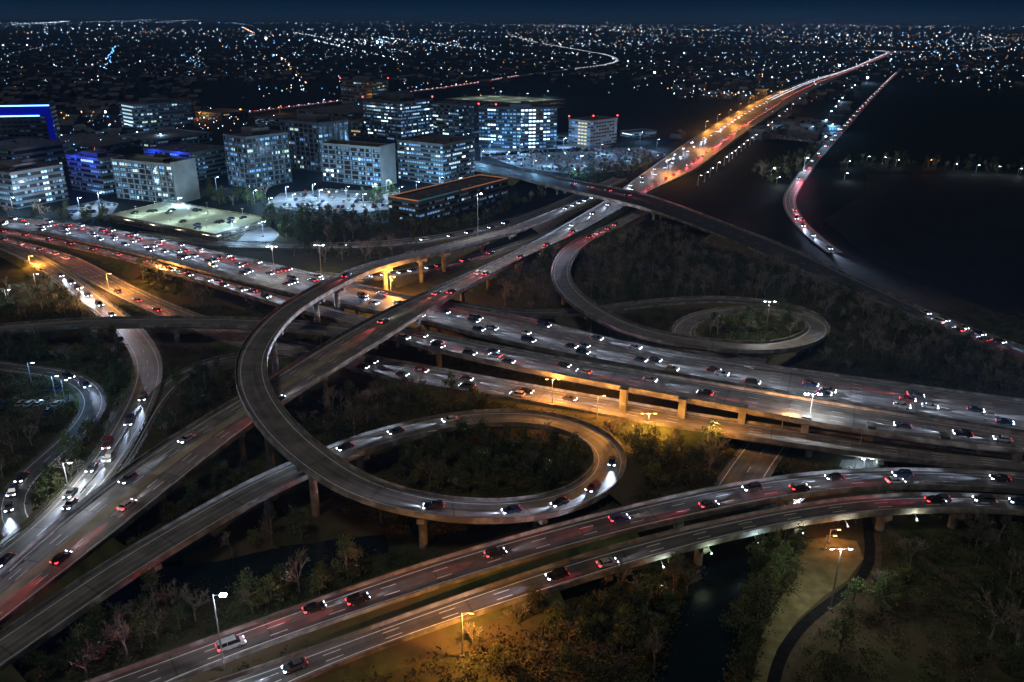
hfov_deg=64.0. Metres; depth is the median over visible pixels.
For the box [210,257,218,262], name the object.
car
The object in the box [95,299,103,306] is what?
car
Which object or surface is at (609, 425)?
bare tree
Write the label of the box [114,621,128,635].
bare tree
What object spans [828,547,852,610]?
street lamp
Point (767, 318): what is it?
street lamp
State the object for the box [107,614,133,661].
bare tree
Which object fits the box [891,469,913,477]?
car
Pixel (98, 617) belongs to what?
evergreen tree
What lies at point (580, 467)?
evergreen tree
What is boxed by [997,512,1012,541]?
bare tree
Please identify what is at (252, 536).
leafy tree
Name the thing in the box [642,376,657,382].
car
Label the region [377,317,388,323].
car
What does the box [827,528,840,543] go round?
park lamp
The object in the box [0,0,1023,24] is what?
sky
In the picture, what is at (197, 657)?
freeway
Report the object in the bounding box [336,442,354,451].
car
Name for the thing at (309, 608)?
car
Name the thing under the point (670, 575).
evergreen tree
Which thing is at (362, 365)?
car
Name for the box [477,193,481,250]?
street lamp
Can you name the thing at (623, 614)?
evergreen tree
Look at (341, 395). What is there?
bare tree
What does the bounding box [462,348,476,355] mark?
car
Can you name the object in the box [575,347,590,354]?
car
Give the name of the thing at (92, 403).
side street
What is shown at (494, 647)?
leafy tree
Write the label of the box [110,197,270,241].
parking garage
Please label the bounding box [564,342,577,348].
car
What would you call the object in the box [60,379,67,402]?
street lamp
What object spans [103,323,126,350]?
evergreen tree
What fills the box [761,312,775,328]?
leafy tree
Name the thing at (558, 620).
evergreen tree
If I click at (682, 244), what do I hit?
woodland
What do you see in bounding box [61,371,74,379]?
car
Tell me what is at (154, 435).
embankment
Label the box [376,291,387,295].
car
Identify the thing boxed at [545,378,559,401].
street lamp
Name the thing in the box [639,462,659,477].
leafy tree
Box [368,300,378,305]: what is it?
car
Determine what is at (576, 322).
embankment
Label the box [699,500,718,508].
car
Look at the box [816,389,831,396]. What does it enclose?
car
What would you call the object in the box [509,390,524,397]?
car
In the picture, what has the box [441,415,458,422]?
car
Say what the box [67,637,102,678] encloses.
bare tree
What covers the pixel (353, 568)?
leafy tree
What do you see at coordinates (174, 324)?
connector ramp
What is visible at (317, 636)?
embankment
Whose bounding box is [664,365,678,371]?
car
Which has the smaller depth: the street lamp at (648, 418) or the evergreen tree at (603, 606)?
the evergreen tree at (603, 606)
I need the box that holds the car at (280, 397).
[277,395,285,399]
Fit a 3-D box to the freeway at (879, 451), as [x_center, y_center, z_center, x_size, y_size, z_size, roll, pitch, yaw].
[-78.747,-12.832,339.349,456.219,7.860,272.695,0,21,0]
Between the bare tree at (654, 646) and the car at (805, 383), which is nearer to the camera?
the bare tree at (654, 646)
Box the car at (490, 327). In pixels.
[485,324,498,330]
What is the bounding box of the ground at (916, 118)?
[0,18,1023,681]
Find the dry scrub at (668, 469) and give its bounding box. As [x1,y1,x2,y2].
[0,301,1023,681]
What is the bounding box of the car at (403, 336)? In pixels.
[397,333,410,339]
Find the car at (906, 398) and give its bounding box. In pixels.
[899,395,915,402]
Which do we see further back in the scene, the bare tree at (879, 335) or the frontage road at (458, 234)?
the frontage road at (458, 234)
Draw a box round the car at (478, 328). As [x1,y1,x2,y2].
[472,325,485,331]
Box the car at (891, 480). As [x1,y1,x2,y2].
[885,476,905,484]
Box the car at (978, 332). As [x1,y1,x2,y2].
[972,329,985,335]
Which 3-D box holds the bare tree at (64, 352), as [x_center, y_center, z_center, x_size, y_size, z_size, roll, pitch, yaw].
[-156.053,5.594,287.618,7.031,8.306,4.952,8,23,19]
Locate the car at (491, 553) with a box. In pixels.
[484,547,506,558]
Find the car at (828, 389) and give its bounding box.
[819,385,835,393]
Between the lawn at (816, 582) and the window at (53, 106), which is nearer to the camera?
the lawn at (816, 582)
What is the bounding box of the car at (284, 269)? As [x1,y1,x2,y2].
[280,266,288,271]
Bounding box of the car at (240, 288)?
[235,286,245,291]
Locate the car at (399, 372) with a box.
[395,370,408,376]
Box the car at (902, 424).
[893,421,911,428]
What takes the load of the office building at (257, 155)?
on the ground at (916, 118)
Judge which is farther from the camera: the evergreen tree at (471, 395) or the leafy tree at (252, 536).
the evergreen tree at (471, 395)
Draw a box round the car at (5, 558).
[0,552,16,567]
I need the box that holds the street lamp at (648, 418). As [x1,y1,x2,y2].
[641,412,656,439]
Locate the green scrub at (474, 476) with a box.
[0,298,1023,681]
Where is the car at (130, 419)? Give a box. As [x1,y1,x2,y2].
[124,413,134,425]
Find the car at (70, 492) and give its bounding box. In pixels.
[62,487,78,498]
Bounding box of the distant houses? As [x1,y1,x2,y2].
[0,25,1023,140]
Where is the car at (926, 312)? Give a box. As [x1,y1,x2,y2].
[920,309,931,314]
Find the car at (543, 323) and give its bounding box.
[536,320,550,327]
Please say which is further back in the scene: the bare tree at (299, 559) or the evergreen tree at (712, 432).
the evergreen tree at (712, 432)
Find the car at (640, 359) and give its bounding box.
[633,356,647,362]
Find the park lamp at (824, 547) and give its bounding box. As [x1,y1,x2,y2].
[822,534,836,549]
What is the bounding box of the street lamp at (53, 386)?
[51,375,58,398]
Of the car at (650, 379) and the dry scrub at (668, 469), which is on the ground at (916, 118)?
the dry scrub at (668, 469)
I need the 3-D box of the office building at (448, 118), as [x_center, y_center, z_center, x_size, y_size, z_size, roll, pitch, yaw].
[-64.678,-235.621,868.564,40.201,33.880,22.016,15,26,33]
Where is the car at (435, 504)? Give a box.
[423,500,443,510]
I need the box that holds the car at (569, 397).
[562,394,576,401]
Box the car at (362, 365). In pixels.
[356,363,368,369]
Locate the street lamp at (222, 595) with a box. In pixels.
[212,593,226,670]
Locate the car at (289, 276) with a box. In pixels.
[286,274,297,279]
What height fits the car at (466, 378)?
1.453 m
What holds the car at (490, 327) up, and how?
on the freeway at (880, 394)
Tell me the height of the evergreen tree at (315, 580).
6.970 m
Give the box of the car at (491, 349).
[485,347,499,352]
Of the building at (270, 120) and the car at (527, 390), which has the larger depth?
the building at (270, 120)
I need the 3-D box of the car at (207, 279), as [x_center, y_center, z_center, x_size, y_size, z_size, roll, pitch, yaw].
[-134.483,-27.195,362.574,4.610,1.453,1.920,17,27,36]
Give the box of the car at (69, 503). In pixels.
[61,498,77,509]
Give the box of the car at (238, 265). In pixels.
[233,262,242,267]
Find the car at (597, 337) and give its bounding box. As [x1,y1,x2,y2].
[590,335,603,340]
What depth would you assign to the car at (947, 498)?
197.99 m
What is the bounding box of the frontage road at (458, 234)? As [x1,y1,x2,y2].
[137,177,625,248]
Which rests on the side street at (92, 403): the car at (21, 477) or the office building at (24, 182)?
the car at (21, 477)
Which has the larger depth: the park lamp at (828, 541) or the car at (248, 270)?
the car at (248, 270)
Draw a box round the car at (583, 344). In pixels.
[576,342,589,348]
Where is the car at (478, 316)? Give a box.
[468,313,482,319]
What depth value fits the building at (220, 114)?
995.96 m
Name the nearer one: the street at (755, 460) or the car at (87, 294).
the street at (755, 460)
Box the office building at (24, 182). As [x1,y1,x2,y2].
[0,158,68,208]
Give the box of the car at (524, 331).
[518,329,531,334]
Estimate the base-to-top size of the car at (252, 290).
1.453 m
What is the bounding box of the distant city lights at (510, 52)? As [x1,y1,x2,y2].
[6,20,1023,147]
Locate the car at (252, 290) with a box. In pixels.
[247,288,257,292]
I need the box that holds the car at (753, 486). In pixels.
[742,481,762,492]
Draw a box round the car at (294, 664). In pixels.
[281,657,307,673]
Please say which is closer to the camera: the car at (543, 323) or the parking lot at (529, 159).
the car at (543, 323)
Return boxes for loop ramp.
[0,197,626,670]
[551,209,829,368]
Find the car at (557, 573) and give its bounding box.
[545,567,568,581]
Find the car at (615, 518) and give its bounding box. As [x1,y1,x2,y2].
[608,512,629,523]
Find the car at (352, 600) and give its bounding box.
[345,592,369,606]
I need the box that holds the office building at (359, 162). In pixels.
[320,139,396,186]
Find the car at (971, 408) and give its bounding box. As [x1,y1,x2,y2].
[967,405,984,413]
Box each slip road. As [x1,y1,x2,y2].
[0,240,163,578]
[80,350,307,494]
[309,217,591,282]
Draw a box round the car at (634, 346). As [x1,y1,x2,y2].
[628,344,641,349]
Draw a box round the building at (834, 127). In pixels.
[769,122,840,131]
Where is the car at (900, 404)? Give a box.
[893,400,910,409]
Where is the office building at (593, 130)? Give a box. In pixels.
[568,115,617,145]
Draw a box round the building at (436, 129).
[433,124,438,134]
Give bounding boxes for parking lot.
[0,389,73,433]
[64,200,117,219]
[237,226,278,242]
[266,189,397,213]
[486,148,668,173]
[776,132,834,143]
[839,460,886,468]
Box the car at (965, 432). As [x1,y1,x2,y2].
[952,428,972,437]
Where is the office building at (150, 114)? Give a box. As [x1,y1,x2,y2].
[118,96,193,131]
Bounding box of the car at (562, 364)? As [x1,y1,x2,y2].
[556,361,570,367]
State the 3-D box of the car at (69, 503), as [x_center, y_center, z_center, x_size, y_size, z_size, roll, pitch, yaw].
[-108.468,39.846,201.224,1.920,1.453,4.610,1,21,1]
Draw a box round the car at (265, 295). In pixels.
[260,292,270,298]
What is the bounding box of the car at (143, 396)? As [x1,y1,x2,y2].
[138,391,147,400]
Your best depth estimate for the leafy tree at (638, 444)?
227.25 m
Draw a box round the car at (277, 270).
[271,268,281,272]
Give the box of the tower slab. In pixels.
[456,101,491,137]
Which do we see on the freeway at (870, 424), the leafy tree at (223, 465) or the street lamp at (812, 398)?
the street lamp at (812, 398)
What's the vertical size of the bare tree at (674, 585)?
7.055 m
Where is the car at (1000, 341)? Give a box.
[993,338,1006,343]
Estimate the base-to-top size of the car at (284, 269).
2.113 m
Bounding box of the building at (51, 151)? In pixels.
[0,137,67,165]
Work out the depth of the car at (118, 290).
361.43 m
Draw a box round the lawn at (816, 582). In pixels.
[752,537,863,681]
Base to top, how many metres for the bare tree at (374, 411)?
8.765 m
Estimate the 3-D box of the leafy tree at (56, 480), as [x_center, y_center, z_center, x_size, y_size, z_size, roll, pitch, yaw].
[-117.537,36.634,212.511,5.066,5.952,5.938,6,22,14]
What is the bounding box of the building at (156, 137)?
[118,128,211,146]
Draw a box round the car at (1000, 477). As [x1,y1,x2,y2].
[989,474,1011,481]
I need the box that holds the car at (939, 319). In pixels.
[931,317,945,323]
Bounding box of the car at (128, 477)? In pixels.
[118,471,138,484]
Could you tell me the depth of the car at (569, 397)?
260.52 m
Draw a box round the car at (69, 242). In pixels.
[65,240,74,244]
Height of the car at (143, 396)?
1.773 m
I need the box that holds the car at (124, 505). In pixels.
[117,499,136,510]
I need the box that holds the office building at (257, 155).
[223,124,291,188]
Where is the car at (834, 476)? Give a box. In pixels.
[824,472,844,480]
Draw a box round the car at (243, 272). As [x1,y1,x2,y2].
[238,270,248,274]
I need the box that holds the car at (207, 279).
[203,277,212,281]
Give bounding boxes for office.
[61,133,140,152]
[349,117,364,136]
[388,174,507,223]
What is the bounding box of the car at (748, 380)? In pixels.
[744,377,760,385]
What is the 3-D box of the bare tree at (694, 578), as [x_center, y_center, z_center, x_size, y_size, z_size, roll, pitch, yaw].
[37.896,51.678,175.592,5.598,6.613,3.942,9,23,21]
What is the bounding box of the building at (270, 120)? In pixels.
[254,114,295,125]
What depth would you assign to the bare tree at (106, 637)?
157.28 m
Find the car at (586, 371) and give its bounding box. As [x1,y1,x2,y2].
[576,368,591,374]
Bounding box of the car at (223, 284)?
[219,282,228,286]
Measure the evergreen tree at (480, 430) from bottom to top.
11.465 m
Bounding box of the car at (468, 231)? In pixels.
[464,229,473,233]
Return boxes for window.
[0,106,61,140]
[0,168,67,206]
[14,144,66,161]
[67,157,115,191]
[106,142,138,149]
[115,163,173,191]
[119,103,192,130]
[144,150,226,178]
[224,135,290,186]
[280,122,348,165]
[321,145,379,171]
[341,82,387,97]
[363,101,432,139]
[397,141,474,182]
[419,182,506,214]
[433,105,463,135]
[479,109,556,147]
[591,120,616,128]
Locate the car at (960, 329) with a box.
[952,327,964,331]
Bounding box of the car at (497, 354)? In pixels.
[488,352,502,357]
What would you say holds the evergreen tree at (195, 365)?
on the ground at (916, 118)
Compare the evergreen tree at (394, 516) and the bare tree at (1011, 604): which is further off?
the evergreen tree at (394, 516)
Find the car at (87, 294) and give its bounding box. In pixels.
[84,291,91,297]
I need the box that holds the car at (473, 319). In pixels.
[467,316,479,322]
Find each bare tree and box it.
[0,335,15,357]
[0,419,16,456]
[6,416,27,438]
[25,407,44,434]
[53,458,86,476]
[56,346,72,366]
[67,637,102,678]
[92,620,114,653]
[93,642,107,664]
[104,601,122,621]
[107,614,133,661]
[110,604,126,628]
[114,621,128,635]
[123,600,135,616]
[137,590,159,619]
[139,607,168,640]
[157,583,169,608]
[164,579,188,604]
[167,404,179,422]
[177,582,209,622]
[218,531,232,555]
[235,583,253,611]
[255,505,274,545]
[280,548,310,592]
[288,501,300,531]
[295,410,306,422]
[319,385,337,411]
[335,390,349,412]
[340,401,352,427]
[344,406,366,434]
[348,547,363,561]
[357,407,377,430]
[361,387,384,412]
[363,403,386,426]
[367,380,378,398]
[369,369,390,395]
[397,371,416,402]
[398,376,415,397]
[415,458,444,480]
[446,475,458,489]
[463,621,481,646]
[502,598,531,624]
[524,449,537,470]
[527,639,548,661]
[530,420,553,442]
[559,613,585,641]
[584,639,607,667]
[592,589,608,603]
[604,420,626,436]
[607,648,625,669]
[614,552,634,600]
[628,422,642,439]
[631,572,645,591]
[641,612,661,635]
[643,626,668,673]
[659,573,678,600]
[662,553,690,593]
[678,567,702,593]
[699,437,716,460]
[701,445,720,474]
[708,434,728,449]
[857,316,885,340]
[869,328,886,350]
[870,568,897,581]
[897,536,930,564]
[955,504,999,547]
[971,583,1023,639]
[981,528,1001,549]
[995,584,1018,608]
[995,598,1018,621]
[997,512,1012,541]
[998,349,1013,368]
[1004,559,1023,584]
[1007,549,1023,575]
[1008,619,1023,647]
[1011,602,1023,641]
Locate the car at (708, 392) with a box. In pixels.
[696,389,713,396]
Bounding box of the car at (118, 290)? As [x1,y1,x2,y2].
[113,288,121,293]
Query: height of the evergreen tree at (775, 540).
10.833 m
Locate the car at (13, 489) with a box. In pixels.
[6,483,18,496]
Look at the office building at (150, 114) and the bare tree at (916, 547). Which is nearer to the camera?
the bare tree at (916, 547)
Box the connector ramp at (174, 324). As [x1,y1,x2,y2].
[0,316,395,344]
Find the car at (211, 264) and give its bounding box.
[207,262,216,267]
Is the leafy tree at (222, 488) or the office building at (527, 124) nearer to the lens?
the leafy tree at (222, 488)
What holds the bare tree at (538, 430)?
on the ground at (916, 118)
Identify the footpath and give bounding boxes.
[767,517,874,681]
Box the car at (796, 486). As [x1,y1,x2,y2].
[789,482,810,491]
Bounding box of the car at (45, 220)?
[43,218,52,222]
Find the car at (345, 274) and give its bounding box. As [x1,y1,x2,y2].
[342,272,351,277]
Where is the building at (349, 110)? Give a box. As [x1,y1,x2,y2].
[296,103,363,118]
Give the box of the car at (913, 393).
[907,390,924,398]
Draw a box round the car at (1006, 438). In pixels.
[993,435,1012,442]
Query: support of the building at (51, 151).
on the ground at (916, 118)
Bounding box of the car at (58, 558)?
[49,550,71,564]
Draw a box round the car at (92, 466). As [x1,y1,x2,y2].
[85,462,98,472]
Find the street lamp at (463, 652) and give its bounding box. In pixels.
[460,611,473,657]
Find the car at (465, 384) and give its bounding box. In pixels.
[458,381,475,388]
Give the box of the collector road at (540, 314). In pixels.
[442,296,827,321]
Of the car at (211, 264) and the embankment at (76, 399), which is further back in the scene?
the car at (211, 264)
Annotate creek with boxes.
[34,535,387,656]
[161,533,213,566]
[647,470,804,681]
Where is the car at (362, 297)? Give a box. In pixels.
[357,295,368,300]
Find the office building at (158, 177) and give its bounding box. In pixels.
[111,153,200,202]
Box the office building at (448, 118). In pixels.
[432,101,463,136]
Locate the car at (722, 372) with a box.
[714,370,729,376]
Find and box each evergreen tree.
[27,475,52,499]
[29,654,55,681]
[53,428,84,460]
[63,622,104,664]
[78,324,95,347]
[79,601,112,637]
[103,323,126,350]
[128,609,159,647]
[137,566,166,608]
[153,406,174,433]
[167,605,188,631]
[168,598,198,622]
[176,479,203,507]
[183,477,199,500]
[189,385,210,409]
[190,358,211,379]
[195,361,213,389]
[209,467,228,490]
[228,468,248,486]
[231,567,269,610]
[260,505,279,533]
[271,563,294,595]
[284,507,312,538]
[301,417,316,432]
[306,567,333,594]
[314,559,327,580]
[328,416,348,439]
[330,532,360,577]
[343,379,358,405]
[370,507,390,522]
[382,511,399,527]
[392,454,412,476]
[399,439,422,467]
[413,454,427,471]
[426,461,446,488]
[428,431,450,462]
[430,432,452,454]
[440,371,459,394]
[451,416,473,452]
[463,384,479,406]
[470,417,497,442]
[472,445,495,480]
[499,422,513,439]
[511,422,532,447]
[538,458,557,488]
[544,599,577,638]
[545,429,557,451]
[553,644,582,678]
[563,457,578,480]
[563,640,577,668]
[567,432,585,456]
[571,618,597,651]
[574,463,586,474]
[592,594,618,617]
[610,603,639,636]
[627,424,651,450]
[628,570,665,622]
[639,440,656,462]
[644,612,668,646]
[653,573,669,599]
[654,586,678,616]
[658,438,679,464]
[662,550,690,584]
[674,563,695,584]
[696,419,723,444]
[717,594,756,641]
[726,312,741,332]
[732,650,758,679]
[733,592,756,622]
[734,571,771,600]
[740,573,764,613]
[740,578,776,625]
[742,310,756,333]
[745,532,772,567]
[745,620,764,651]
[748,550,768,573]
[759,549,791,584]
[761,527,792,563]
[767,552,782,571]
[769,540,799,574]
[788,521,811,555]
[824,613,859,650]
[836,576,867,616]
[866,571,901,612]
[870,576,889,602]
[965,511,997,546]
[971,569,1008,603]
[1002,572,1023,614]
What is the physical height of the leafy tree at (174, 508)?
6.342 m
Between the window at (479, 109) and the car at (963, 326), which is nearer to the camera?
the car at (963, 326)
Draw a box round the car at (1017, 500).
[1008,497,1023,504]
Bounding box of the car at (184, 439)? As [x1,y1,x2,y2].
[177,434,194,443]
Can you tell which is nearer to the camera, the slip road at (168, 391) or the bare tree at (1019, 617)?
the bare tree at (1019, 617)
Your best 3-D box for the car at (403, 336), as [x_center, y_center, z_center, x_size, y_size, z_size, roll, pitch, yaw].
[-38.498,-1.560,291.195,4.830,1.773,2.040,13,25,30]
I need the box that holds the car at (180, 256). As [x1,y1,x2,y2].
[176,254,185,259]
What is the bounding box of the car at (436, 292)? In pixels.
[432,291,440,295]
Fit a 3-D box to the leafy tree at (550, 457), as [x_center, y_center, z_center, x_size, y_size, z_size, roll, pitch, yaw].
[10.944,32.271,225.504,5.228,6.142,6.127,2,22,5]
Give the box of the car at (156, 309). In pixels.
[152,307,161,311]
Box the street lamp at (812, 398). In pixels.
[804,393,821,413]
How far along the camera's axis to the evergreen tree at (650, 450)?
225.71 m
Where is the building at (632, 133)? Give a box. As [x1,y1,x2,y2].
[620,128,656,137]
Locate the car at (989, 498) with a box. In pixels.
[972,494,996,503]
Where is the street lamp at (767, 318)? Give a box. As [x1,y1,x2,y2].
[764,301,775,339]
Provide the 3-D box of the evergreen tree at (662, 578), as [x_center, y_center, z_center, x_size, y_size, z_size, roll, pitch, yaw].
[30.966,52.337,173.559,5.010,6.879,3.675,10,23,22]
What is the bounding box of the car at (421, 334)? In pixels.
[415,332,427,337]
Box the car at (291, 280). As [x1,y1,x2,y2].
[288,278,297,283]
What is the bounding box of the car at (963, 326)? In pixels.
[956,324,968,329]
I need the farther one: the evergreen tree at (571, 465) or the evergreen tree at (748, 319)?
the evergreen tree at (748, 319)
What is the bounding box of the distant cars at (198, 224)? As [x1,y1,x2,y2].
[0,34,901,415]
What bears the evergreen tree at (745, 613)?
on the ground at (916, 118)
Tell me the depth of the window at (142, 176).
541.39 m
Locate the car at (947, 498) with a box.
[936,494,952,502]
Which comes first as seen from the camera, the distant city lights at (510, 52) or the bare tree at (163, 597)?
the bare tree at (163, 597)
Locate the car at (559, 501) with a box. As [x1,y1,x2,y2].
[550,496,568,507]
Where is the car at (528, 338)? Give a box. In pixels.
[520,334,535,342]
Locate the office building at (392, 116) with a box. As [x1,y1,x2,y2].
[362,90,433,140]
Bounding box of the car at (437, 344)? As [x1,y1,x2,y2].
[430,341,444,348]
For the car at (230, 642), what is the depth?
157.36 m
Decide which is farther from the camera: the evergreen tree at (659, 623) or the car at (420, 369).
the car at (420, 369)
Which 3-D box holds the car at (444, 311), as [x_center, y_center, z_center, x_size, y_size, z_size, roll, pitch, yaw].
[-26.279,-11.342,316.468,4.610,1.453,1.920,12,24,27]
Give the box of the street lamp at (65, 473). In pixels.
[62,461,71,487]
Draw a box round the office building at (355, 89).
[340,75,388,103]
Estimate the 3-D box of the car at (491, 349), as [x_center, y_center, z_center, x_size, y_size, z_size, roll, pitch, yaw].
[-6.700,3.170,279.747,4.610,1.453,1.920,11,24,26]
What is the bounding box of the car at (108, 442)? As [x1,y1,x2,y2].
[101,436,114,449]
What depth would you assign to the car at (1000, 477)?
208.01 m
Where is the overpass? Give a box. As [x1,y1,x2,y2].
[395,149,1023,361]
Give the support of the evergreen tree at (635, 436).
on the ground at (916, 118)
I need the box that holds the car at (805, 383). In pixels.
[802,379,818,387]
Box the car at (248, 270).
[244,268,252,272]
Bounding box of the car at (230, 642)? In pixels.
[215,634,245,652]
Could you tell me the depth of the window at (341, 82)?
1106.27 m
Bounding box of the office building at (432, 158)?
[396,134,474,183]
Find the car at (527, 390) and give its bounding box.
[519,387,533,393]
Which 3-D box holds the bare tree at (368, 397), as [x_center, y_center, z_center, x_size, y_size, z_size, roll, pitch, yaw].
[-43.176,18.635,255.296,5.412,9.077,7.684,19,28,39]
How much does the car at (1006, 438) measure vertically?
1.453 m
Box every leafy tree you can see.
[48,472,67,489]
[77,419,98,442]
[125,537,141,546]
[157,499,184,523]
[211,459,233,483]
[217,480,230,494]
[246,529,260,544]
[255,573,283,605]
[346,561,363,579]
[350,544,361,558]
[416,453,436,477]
[417,469,432,483]
[471,392,490,408]
[486,640,504,663]
[496,650,516,672]
[522,435,534,447]
[522,585,550,617]
[526,454,545,471]
[542,605,555,624]
[543,447,558,464]
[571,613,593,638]
[577,596,599,616]
[585,613,609,633]
[604,617,641,652]
[619,606,636,628]
[628,438,652,461]
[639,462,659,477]
[644,461,668,484]
[646,429,660,444]
[646,437,662,456]
[651,452,669,467]
[662,428,686,449]
[706,448,723,467]
[729,312,743,329]
[757,569,769,591]
[759,565,781,596]
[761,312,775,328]
[814,653,846,679]
[891,571,907,589]
[892,561,913,586]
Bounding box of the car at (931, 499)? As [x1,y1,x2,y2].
[924,495,946,503]
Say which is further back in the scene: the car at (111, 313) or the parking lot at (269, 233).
the parking lot at (269, 233)
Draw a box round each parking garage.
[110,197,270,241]
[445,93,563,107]
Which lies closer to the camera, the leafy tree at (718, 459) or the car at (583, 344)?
the leafy tree at (718, 459)
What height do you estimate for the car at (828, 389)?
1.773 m
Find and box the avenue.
[66,34,619,134]
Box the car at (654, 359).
[647,356,661,362]
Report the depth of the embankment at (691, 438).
261.56 m
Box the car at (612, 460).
[608,456,615,466]
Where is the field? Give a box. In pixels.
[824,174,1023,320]
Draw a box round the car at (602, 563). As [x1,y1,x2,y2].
[596,557,618,568]
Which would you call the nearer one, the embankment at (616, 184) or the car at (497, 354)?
the car at (497, 354)
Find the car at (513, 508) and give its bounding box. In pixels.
[501,504,521,514]
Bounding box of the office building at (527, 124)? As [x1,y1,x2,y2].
[478,101,557,148]
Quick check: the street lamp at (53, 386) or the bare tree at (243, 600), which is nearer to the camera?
the bare tree at (243, 600)
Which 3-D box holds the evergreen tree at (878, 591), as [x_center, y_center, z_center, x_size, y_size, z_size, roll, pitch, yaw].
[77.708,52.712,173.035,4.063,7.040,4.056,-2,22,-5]
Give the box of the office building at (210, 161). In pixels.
[142,142,226,179]
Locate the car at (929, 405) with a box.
[921,402,938,409]
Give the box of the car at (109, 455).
[102,450,115,462]
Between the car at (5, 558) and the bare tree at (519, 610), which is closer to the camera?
the bare tree at (519, 610)
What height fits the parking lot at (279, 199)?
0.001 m
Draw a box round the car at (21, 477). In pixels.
[14,472,28,482]
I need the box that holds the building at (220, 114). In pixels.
[195,108,248,119]
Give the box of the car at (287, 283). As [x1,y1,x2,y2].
[282,281,291,285]
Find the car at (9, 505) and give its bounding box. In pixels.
[4,500,13,512]
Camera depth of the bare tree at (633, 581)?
172.86 m
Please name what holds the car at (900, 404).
on the freeway at (880, 394)
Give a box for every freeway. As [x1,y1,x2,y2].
[0,216,1023,431]
[0,229,1023,467]
[0,235,1023,472]
[84,467,1023,681]
[210,492,1023,681]
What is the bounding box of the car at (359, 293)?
[356,291,367,296]
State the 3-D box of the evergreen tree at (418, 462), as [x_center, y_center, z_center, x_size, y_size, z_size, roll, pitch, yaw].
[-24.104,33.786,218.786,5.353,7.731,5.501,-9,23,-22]
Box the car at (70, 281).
[67,278,74,284]
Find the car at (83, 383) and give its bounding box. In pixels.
[79,378,90,388]
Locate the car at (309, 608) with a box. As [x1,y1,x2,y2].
[302,601,326,614]
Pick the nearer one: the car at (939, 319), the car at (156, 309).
the car at (939, 319)
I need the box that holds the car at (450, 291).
[447,288,455,293]
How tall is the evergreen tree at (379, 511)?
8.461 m
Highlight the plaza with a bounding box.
[480,144,611,156]
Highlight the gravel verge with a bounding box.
[780,533,881,681]
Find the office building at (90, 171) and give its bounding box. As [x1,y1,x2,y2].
[65,148,123,194]
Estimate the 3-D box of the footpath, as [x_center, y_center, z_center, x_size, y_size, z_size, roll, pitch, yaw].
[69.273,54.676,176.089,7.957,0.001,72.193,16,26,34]
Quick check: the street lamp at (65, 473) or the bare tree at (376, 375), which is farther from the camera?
the bare tree at (376, 375)
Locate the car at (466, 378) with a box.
[459,375,473,381]
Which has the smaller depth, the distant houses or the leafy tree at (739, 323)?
the leafy tree at (739, 323)
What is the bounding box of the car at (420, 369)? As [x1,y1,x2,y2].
[414,366,428,373]
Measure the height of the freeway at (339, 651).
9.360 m
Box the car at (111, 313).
[108,311,115,316]
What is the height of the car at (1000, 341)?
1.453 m
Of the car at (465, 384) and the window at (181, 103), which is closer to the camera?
the car at (465, 384)
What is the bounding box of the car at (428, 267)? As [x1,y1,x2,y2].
[425,264,434,269]
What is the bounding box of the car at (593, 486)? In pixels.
[585,480,600,492]
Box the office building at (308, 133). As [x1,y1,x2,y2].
[279,111,349,171]
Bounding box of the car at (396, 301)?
[393,299,401,304]
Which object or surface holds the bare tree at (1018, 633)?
on the ground at (916, 118)
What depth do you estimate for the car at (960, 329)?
324.45 m
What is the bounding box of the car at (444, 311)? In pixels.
[438,309,449,314]
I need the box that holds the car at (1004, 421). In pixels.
[995,417,1014,425]
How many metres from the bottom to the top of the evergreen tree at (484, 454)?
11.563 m
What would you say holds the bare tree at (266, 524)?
on the ground at (916, 118)
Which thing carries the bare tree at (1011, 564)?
on the ground at (916, 118)
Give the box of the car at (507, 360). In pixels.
[501,357,515,363]
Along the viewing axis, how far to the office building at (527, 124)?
773.93 m
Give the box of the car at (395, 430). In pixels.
[387,426,404,435]
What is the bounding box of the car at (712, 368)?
[706,366,720,371]
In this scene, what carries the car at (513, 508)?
on the loop ramp at (294, 441)
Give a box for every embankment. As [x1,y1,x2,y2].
[0,49,897,627]
[0,199,648,681]
[0,235,148,279]
[0,247,174,547]
[0,360,112,540]
[15,231,134,255]
[70,261,718,459]
[77,507,651,681]
[80,355,279,495]
[180,178,626,250]
[221,566,571,681]
[388,227,557,287]
[396,162,1023,364]
[553,303,832,345]
[590,213,846,351]
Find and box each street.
[0,360,106,537]
[714,441,789,484]
[783,68,902,252]
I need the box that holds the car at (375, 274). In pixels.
[369,272,379,276]
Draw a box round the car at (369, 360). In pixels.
[363,357,377,364]
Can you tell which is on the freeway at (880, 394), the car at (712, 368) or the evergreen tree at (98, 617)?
the car at (712, 368)
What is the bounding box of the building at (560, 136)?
[557,132,568,142]
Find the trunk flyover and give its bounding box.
[0,49,940,627]
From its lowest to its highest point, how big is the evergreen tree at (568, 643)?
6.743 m
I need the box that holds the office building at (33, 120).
[0,103,61,140]
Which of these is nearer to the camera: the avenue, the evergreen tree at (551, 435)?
the evergreen tree at (551, 435)

